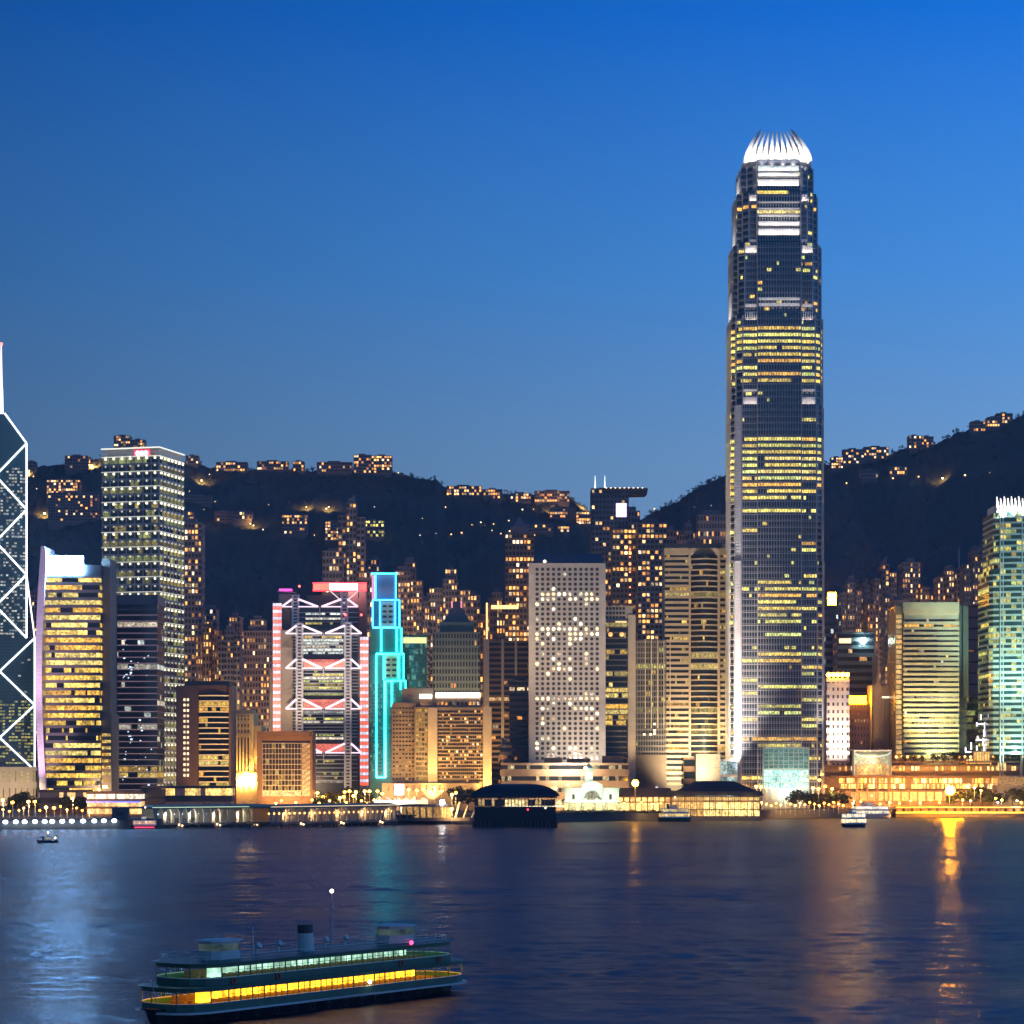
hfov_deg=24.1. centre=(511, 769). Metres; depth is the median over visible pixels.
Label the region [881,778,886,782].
shop window
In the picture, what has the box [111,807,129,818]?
harbour hut
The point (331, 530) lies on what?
hillside block
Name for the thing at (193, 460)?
hillside house
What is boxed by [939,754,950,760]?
broadleaf tree
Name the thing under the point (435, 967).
saloon window
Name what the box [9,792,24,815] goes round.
broadleaf tree
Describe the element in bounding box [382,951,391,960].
upper window
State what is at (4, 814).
ground
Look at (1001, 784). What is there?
arched hall
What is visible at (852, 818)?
ferry
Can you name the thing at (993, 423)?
hillside house
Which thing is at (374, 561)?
apartment tower
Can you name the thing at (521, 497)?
hillside house
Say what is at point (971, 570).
apartment tower
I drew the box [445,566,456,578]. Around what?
apartment tower
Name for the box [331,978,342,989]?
saloon window
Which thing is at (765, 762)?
lobby window
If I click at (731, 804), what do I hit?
bay window
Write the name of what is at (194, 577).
apartment tower
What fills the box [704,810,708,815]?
bay window
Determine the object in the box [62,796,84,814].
broadleaf tree
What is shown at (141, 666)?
dark glass tower
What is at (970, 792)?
broadleaf tree
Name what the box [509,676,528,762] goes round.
building
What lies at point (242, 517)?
hillside house
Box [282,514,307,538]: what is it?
hillside block
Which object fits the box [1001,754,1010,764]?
broadleaf tree
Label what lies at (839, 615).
apartment tower
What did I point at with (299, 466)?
hillside house
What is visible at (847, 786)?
shop window
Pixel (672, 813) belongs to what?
docked ferry
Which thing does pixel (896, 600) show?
apartment tower
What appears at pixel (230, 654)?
apartment tower
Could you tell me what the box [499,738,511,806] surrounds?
building
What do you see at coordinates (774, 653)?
tallest tower
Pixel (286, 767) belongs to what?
council block
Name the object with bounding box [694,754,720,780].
lit glass box
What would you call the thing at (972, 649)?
mauve ribbed tower
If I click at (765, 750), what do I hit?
lobby window
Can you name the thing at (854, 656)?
slate block
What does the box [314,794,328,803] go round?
broadleaf tree
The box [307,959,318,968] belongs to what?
upper window
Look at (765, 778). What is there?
lobby window
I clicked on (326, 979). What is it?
saloon window
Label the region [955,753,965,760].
broadleaf tree
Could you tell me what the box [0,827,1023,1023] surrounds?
harbour water
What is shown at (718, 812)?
bay window
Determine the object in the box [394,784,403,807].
neon sign
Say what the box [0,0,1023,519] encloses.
sky
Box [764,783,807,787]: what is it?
lobby window
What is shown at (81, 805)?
broadleaf tree
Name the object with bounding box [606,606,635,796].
yellow floor block
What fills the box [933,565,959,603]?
apartment tower
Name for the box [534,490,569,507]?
hillside house
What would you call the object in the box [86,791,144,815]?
waterfront hall
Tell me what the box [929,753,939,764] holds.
broadleaf tree
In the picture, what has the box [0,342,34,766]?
prism tower
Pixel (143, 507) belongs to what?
grid tower
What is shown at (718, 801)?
golden pier hall
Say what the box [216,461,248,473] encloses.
hillside house
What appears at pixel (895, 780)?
shop window
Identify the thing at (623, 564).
apartment tower
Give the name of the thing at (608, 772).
post office
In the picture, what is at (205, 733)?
club building
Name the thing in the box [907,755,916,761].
broadleaf tree
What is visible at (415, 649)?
teal glass block
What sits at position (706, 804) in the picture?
bay window
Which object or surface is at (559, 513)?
hillside house
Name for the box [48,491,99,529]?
hillside block
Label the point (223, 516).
hillside house
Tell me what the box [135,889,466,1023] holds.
double deck ferry
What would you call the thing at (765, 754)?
lobby window
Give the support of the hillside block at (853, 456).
on the hills
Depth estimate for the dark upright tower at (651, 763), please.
1620.00 m
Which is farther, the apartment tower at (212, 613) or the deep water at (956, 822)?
the apartment tower at (212, 613)
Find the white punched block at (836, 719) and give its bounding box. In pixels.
[824,672,849,764]
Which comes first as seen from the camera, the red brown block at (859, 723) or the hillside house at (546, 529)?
the red brown block at (859, 723)
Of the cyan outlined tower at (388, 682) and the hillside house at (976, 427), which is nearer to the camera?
the cyan outlined tower at (388, 682)
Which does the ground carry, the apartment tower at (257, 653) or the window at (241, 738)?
the apartment tower at (257, 653)
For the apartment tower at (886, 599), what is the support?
on the ground
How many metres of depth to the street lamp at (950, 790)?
1516.21 m
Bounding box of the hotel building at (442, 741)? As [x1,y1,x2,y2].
[382,688,491,810]
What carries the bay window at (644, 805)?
in the quay hall
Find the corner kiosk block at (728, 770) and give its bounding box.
[720,759,737,781]
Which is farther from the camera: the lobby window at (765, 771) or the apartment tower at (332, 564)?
the apartment tower at (332, 564)
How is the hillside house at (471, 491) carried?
on the hills
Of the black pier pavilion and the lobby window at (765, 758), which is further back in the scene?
the lobby window at (765, 758)
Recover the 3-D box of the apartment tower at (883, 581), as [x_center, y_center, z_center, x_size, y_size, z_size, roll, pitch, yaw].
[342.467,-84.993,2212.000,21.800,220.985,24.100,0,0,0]
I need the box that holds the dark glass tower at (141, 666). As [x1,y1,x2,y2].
[117,595,164,790]
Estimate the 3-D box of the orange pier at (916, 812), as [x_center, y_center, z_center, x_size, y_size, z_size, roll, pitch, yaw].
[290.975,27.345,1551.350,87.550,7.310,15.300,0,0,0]
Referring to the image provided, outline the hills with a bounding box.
[27,416,1023,799]
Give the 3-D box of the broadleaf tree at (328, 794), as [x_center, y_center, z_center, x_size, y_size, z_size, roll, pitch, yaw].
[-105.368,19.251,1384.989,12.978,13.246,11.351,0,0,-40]
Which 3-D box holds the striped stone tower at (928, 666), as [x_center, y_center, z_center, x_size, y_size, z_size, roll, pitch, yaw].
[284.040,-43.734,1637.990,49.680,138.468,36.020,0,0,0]
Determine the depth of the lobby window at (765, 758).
1566.96 m
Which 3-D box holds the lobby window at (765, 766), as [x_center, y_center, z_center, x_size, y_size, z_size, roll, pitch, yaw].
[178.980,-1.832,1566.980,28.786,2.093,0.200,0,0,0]
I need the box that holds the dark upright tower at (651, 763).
[636,639,670,796]
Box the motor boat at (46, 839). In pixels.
[37,832,57,842]
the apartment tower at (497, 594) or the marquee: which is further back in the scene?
the apartment tower at (497, 594)
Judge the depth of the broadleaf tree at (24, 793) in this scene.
1333.06 m
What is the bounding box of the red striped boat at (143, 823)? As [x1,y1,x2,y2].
[132,807,157,828]
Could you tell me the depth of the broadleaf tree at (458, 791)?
1429.18 m
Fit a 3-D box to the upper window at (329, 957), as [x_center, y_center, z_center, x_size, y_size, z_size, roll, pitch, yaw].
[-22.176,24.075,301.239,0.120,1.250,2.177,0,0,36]
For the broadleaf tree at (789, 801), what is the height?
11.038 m
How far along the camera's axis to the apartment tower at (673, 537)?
2200.50 m
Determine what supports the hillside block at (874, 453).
on the hills
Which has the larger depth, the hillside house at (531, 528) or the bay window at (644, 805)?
the hillside house at (531, 528)
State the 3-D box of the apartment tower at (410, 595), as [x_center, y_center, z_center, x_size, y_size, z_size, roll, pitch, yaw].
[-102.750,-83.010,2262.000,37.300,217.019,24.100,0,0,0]
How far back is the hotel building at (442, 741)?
1500.85 m
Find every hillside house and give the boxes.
[27,460,37,475]
[130,439,146,446]
[184,494,212,508]
[186,454,199,468]
[186,510,193,517]
[214,510,231,523]
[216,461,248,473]
[232,510,252,526]
[257,460,288,472]
[293,460,304,474]
[317,461,352,476]
[446,485,481,497]
[483,488,501,503]
[510,492,530,503]
[525,524,533,532]
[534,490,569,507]
[534,523,553,537]
[549,507,567,522]
[557,525,569,537]
[830,456,842,472]
[859,469,877,484]
[888,466,906,478]
[922,435,933,449]
[969,420,985,435]
[985,416,999,430]
[994,412,1012,425]
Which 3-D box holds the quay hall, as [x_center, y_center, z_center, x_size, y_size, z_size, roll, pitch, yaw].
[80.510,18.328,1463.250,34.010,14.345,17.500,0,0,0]
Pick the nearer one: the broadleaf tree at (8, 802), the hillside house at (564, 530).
the broadleaf tree at (8, 802)
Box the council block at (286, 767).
[257,731,315,803]
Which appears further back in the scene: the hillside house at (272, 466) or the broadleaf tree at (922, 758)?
the hillside house at (272, 466)
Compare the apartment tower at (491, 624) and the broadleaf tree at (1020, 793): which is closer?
the broadleaf tree at (1020, 793)
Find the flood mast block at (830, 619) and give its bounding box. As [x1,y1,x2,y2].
[824,592,836,678]
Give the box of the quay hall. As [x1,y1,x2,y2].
[619,788,670,811]
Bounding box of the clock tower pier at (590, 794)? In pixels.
[563,763,620,811]
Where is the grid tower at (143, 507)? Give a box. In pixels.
[101,446,184,785]
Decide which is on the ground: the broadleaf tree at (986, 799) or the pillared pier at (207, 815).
the broadleaf tree at (986, 799)
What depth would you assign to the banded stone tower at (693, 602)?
1620.20 m
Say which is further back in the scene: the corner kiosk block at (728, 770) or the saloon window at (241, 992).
the corner kiosk block at (728, 770)
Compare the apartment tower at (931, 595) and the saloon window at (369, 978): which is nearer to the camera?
the saloon window at (369, 978)
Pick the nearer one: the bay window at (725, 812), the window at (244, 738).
the bay window at (725, 812)
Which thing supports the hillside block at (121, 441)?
on the hills
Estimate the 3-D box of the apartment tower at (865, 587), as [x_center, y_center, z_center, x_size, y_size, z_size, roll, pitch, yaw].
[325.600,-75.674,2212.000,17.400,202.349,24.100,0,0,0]
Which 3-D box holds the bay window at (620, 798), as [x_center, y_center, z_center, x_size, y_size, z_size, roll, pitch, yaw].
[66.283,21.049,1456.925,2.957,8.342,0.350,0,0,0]
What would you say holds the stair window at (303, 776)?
in the council block at (286, 767)
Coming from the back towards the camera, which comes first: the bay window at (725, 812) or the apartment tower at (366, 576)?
the apartment tower at (366, 576)
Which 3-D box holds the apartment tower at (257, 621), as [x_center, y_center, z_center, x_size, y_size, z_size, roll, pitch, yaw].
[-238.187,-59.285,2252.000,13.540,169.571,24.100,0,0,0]
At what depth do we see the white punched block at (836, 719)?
1630.00 m
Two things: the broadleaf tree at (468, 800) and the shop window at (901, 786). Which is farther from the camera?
the shop window at (901, 786)
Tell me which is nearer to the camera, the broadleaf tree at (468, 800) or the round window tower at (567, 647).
the broadleaf tree at (468, 800)
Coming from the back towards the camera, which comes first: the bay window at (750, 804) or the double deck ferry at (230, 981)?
the bay window at (750, 804)
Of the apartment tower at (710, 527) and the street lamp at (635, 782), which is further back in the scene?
the apartment tower at (710, 527)
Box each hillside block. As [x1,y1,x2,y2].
[46,478,81,501]
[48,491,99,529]
[65,454,89,475]
[114,435,131,447]
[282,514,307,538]
[325,520,337,543]
[354,454,371,474]
[366,519,384,541]
[371,454,392,477]
[576,510,589,529]
[842,448,863,466]
[862,446,888,463]
[907,435,921,454]
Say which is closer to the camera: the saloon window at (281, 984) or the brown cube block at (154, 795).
the saloon window at (281, 984)
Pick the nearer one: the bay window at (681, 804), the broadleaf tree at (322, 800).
the broadleaf tree at (322, 800)
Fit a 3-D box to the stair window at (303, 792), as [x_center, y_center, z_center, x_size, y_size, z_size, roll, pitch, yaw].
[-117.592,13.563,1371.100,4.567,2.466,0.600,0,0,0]
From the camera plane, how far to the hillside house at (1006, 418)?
3284.50 m
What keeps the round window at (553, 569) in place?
in the round window tower at (567, 647)
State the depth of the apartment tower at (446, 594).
2251.50 m
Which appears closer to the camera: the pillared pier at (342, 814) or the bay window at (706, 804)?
the pillared pier at (342, 814)
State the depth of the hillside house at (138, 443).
3278.50 m
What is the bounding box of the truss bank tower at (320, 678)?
[270,582,369,802]
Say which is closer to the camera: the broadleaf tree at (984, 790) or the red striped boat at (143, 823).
the red striped boat at (143, 823)
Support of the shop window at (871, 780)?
in the shopping mall
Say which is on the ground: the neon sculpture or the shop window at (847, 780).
the neon sculpture
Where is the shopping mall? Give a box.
[819,751,1023,807]
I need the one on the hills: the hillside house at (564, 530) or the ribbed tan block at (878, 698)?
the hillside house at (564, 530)
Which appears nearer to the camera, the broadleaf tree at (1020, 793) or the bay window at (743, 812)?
the bay window at (743, 812)
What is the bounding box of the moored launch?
[853,795,890,817]
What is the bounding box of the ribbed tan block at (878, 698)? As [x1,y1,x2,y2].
[867,685,888,749]
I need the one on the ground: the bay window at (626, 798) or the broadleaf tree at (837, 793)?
the broadleaf tree at (837, 793)
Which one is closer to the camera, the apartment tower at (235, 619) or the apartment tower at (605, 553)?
the apartment tower at (605, 553)
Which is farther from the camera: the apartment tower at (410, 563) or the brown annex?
the apartment tower at (410, 563)
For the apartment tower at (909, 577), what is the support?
on the ground
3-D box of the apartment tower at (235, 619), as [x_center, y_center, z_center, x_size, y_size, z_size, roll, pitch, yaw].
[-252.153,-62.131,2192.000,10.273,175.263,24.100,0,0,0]
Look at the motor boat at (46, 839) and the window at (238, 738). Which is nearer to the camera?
the motor boat at (46, 839)
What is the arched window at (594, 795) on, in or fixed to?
in the clock tower pier at (590, 794)
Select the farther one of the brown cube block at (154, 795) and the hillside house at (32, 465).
the hillside house at (32, 465)
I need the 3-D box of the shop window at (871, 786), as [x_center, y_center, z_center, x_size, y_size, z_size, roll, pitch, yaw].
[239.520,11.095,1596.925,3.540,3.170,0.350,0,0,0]
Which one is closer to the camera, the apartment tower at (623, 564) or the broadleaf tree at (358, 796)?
the broadleaf tree at (358, 796)
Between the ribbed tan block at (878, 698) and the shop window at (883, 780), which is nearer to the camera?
the shop window at (883, 780)
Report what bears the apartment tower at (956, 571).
on the ground
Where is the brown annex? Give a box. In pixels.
[681,757,694,787]
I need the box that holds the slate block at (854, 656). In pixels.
[832,632,876,702]
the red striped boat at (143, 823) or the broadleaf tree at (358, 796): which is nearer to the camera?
the red striped boat at (143, 823)
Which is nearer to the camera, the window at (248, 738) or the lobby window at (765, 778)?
the lobby window at (765, 778)
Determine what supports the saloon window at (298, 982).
in the double deck ferry at (230, 981)
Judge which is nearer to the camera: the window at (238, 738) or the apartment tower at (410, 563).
the window at (238, 738)
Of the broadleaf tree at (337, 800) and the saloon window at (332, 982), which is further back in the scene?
the broadleaf tree at (337, 800)
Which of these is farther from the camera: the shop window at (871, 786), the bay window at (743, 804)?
the shop window at (871, 786)
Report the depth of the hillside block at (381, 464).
3284.50 m
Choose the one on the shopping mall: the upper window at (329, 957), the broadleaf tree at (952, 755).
the broadleaf tree at (952, 755)
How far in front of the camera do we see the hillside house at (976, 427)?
3276.50 m
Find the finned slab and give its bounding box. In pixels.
[483,639,527,806]
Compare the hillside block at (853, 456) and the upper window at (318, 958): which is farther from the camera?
the hillside block at (853, 456)
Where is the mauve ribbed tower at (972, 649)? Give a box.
[965,604,977,694]
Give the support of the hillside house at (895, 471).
on the hills
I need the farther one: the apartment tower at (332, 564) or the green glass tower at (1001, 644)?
the apartment tower at (332, 564)
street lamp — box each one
[632,780,638,785]
[946,786,954,808]
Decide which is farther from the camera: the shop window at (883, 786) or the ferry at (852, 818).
the shop window at (883, 786)
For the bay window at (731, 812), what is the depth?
1442.85 m
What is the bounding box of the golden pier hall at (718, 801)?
[666,781,763,820]
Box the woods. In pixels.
[27,411,1023,631]
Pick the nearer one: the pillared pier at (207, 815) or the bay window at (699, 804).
the pillared pier at (207, 815)
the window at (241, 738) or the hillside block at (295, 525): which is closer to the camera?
the window at (241, 738)
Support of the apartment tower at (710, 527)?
on the ground
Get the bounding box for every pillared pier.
[139,804,272,827]
[249,803,399,827]
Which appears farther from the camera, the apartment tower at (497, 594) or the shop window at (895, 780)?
the apartment tower at (497, 594)
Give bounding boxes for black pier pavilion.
[454,784,558,827]
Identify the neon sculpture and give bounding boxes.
[965,714,989,764]
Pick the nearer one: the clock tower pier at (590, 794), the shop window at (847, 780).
the clock tower pier at (590, 794)
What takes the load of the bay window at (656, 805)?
in the quay hall
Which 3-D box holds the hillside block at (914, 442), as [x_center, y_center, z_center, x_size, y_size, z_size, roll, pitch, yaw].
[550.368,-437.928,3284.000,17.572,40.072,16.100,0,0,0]
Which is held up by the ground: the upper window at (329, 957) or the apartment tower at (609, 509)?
the apartment tower at (609, 509)
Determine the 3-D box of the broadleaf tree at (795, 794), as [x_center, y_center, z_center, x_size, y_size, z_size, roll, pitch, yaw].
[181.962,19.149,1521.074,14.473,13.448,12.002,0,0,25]
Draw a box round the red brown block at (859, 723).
[850,696,869,764]
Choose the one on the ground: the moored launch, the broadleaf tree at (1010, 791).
the broadleaf tree at (1010, 791)
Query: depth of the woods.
3248.55 m
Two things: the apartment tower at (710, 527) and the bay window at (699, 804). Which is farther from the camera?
the apartment tower at (710, 527)
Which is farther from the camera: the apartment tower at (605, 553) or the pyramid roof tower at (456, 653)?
the apartment tower at (605, 553)
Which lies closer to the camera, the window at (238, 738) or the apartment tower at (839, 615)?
the window at (238, 738)
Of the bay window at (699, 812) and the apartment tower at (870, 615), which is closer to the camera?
the bay window at (699, 812)
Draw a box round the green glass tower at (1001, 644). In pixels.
[978,496,1023,775]
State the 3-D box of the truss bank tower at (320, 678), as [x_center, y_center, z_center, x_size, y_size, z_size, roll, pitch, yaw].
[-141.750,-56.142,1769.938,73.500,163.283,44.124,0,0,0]
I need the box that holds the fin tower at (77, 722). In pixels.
[35,546,118,790]
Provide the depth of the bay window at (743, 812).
1442.85 m
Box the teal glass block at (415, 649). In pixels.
[403,634,427,687]
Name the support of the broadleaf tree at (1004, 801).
on the ground
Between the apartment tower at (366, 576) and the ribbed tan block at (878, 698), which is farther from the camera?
the apartment tower at (366, 576)
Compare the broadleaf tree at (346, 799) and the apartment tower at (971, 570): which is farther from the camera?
the apartment tower at (971, 570)
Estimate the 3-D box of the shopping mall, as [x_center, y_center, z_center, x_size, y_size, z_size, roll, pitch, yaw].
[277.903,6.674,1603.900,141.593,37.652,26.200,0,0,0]
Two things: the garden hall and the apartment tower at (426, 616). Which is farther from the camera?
the apartment tower at (426, 616)
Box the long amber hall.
[165,786,235,804]
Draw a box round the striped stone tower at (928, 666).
[888,602,967,764]
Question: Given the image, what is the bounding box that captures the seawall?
[0,808,1023,829]
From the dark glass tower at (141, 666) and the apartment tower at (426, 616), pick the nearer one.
the dark glass tower at (141, 666)
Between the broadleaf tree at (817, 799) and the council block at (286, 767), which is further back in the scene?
the broadleaf tree at (817, 799)
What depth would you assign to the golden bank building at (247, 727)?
1639.90 m
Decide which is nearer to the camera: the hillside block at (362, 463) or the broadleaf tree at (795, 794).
the broadleaf tree at (795, 794)
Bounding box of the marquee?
[375,796,427,813]
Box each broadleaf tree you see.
[5,796,14,814]
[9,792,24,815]
[10,791,31,814]
[19,794,42,815]
[58,796,78,815]
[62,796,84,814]
[76,796,86,809]
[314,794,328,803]
[316,792,342,802]
[328,792,343,802]
[336,790,356,802]
[342,789,364,802]
[357,789,374,802]
[446,786,465,811]
[462,789,477,811]
[785,793,797,809]
[788,789,811,809]
[798,790,815,809]
[810,793,822,803]
[822,791,839,809]
[829,791,846,807]
[838,793,852,808]
[899,756,906,764]
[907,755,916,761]
[917,756,926,764]
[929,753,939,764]
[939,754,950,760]
[943,752,958,760]
[945,793,957,809]
[951,789,975,802]
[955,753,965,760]
[967,788,982,809]
[975,786,997,809]
[981,790,1000,809]
[989,754,1001,764]
[996,793,1008,803]
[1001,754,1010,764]
[1002,788,1021,805]
[1010,754,1018,760]
[1011,787,1023,809]
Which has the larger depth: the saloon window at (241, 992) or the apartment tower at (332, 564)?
the apartment tower at (332, 564)
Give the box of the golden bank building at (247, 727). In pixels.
[236,710,264,803]
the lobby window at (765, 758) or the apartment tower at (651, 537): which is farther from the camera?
the apartment tower at (651, 537)
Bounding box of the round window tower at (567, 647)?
[528,554,605,762]
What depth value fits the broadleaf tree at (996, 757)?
1589.13 m
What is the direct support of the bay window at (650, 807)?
in the quay hall
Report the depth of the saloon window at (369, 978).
305.33 m
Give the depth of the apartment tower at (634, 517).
2240.21 m
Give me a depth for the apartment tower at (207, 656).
2051.50 m
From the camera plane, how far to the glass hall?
1586.00 m
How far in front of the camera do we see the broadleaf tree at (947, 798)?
1547.97 m
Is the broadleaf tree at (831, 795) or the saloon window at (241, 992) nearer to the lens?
the saloon window at (241, 992)
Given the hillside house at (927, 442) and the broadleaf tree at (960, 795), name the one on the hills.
the hillside house at (927, 442)
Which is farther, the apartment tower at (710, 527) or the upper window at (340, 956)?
the apartment tower at (710, 527)
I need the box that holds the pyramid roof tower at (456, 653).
[433,601,480,697]
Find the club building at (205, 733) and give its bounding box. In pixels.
[176,681,235,803]
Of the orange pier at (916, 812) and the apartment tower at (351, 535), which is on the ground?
the apartment tower at (351, 535)
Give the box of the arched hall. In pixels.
[992,776,1023,808]
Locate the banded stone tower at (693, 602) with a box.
[661,544,725,796]
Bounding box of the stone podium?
[0,767,39,805]
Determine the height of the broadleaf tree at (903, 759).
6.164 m
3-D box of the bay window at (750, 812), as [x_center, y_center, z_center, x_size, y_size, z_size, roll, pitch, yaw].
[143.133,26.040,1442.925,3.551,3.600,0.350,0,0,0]
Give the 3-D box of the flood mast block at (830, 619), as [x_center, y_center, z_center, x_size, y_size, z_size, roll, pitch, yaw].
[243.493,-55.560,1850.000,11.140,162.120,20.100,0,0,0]
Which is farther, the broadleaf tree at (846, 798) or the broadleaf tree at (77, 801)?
the broadleaf tree at (846, 798)
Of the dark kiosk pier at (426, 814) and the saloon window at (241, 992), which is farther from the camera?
the dark kiosk pier at (426, 814)
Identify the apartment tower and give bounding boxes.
[29,582,37,766]
[184,518,204,685]
[196,620,221,680]
[205,605,218,628]
[218,623,242,709]
[229,606,242,634]
[238,626,272,730]
[250,616,266,630]
[322,548,343,594]
[338,495,365,594]
[358,568,384,636]
[368,556,380,571]
[395,566,422,633]
[404,558,415,580]
[416,593,436,687]
[429,571,470,631]
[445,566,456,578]
[467,591,479,631]
[477,597,517,706]
[491,588,502,611]
[505,517,533,640]
[590,478,647,553]
[600,546,610,605]
[611,525,636,637]
[629,507,639,527]
[636,518,666,640]
[667,526,687,543]
[676,520,695,543]
[696,511,725,547]
[824,598,841,631]
[837,576,861,631]
[849,572,858,589]
[860,578,875,631]
[863,598,877,684]
[870,557,896,684]
[881,586,892,684]
[888,592,908,608]
[898,558,920,601]
[918,585,929,601]
[930,588,933,601]
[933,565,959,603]
[951,565,958,573]
[959,545,982,604]
[978,540,982,555]
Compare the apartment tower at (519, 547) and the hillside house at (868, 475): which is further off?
the hillside house at (868, 475)
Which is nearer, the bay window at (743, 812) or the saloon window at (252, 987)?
the saloon window at (252, 987)
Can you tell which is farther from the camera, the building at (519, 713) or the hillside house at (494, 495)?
the hillside house at (494, 495)
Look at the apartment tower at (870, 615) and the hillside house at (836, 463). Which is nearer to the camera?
the apartment tower at (870, 615)
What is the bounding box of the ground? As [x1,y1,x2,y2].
[0,800,912,819]
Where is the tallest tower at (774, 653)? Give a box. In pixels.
[725,129,823,808]
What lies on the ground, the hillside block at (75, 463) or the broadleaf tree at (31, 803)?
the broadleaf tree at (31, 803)
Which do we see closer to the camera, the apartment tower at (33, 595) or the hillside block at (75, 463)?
the apartment tower at (33, 595)
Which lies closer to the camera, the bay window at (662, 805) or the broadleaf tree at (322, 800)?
the broadleaf tree at (322, 800)
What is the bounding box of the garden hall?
[38,790,92,813]
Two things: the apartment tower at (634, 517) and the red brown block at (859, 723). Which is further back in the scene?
the apartment tower at (634, 517)
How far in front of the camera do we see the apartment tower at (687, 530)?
2350.50 m
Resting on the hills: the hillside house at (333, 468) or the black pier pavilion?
the hillside house at (333, 468)
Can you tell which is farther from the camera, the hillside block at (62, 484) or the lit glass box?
the hillside block at (62, 484)
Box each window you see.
[238,738,238,770]
[240,988,251,999]
[241,738,241,770]
[244,738,245,770]
[248,738,248,770]
[252,987,263,998]
[273,962,280,971]
[275,984,281,995]
[298,982,308,992]
[302,775,309,779]
[302,791,309,795]
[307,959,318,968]
[309,981,317,991]
[318,958,329,967]
[320,979,326,990]
[329,957,340,966]
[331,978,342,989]
[340,956,350,965]
[363,975,371,985]
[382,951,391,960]
[434,967,443,977]
[535,568,598,759]
[584,791,599,799]
[619,797,623,810]
[625,797,628,810]
[630,797,634,810]
[636,797,640,810]
[642,797,646,810]
[648,797,652,810]
[654,797,658,810]
[660,797,664,808]
[679,802,683,807]
[697,802,702,808]
[697,810,702,815]
[704,802,708,808]
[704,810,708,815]
[716,802,721,808]
[716,810,721,815]
[723,802,727,808]
[723,810,727,815]
[729,802,733,808]
[729,810,733,815]
[741,802,746,808]
[741,810,746,815]
[748,802,752,808]
[748,810,752,815]
[764,749,807,751]
[764,753,807,755]
[764,757,807,759]
[764,761,807,763]
[764,765,807,767]
[764,770,807,774]
[764,777,807,781]
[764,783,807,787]
[845,778,850,782]
[845,784,850,788]
[869,778,874,782]
[869,784,874,788]
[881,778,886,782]
[881,784,886,788]
[893,778,898,782]
[893,784,898,788]
[899,778,904,782]
[899,784,904,788]
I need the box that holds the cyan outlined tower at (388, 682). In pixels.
[370,573,407,802]
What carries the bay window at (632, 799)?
in the quay hall
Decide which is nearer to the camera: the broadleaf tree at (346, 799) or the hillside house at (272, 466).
the broadleaf tree at (346, 799)
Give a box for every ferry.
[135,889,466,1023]
[658,797,690,820]
[840,809,866,827]
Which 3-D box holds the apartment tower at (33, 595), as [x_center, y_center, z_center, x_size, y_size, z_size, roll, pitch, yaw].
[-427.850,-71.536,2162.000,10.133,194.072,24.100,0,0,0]
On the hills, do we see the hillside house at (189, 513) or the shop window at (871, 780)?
the hillside house at (189, 513)
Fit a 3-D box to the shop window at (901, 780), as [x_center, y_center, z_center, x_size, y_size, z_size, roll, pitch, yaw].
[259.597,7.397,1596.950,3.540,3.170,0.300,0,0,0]
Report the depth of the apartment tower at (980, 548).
2260.50 m
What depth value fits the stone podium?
1690.04 m
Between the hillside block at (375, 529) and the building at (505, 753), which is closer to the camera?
the building at (505, 753)
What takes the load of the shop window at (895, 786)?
in the shopping mall
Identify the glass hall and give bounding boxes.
[847,750,892,807]
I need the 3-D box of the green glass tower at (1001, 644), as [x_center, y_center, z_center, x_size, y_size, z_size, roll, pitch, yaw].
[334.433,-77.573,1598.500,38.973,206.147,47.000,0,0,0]
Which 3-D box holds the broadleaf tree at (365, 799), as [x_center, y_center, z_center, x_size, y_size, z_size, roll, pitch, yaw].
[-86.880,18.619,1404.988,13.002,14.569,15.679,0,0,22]
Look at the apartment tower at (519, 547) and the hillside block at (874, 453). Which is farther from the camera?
the hillside block at (874, 453)
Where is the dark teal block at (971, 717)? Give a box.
[966,695,988,764]
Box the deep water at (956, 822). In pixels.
[237,817,1023,827]
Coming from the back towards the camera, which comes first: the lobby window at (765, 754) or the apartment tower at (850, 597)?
the apartment tower at (850, 597)
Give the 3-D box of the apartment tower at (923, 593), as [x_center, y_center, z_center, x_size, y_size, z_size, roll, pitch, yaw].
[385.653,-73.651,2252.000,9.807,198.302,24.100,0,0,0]
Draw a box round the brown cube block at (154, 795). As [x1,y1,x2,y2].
[141,786,165,805]
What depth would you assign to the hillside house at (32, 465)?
3276.50 m
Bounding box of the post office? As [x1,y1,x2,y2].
[501,756,628,810]
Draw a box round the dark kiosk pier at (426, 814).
[398,802,473,820]
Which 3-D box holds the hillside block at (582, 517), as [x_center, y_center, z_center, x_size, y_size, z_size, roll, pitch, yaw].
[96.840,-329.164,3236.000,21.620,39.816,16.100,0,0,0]
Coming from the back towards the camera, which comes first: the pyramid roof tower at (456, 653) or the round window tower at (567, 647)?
the pyramid roof tower at (456, 653)
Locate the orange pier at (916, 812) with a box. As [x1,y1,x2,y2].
[893,806,1023,816]
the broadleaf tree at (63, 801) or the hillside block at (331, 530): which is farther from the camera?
the hillside block at (331, 530)
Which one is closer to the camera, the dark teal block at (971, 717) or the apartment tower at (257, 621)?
the dark teal block at (971, 717)
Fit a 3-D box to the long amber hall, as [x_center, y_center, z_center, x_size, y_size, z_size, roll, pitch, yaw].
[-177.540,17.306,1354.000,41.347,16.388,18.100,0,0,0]

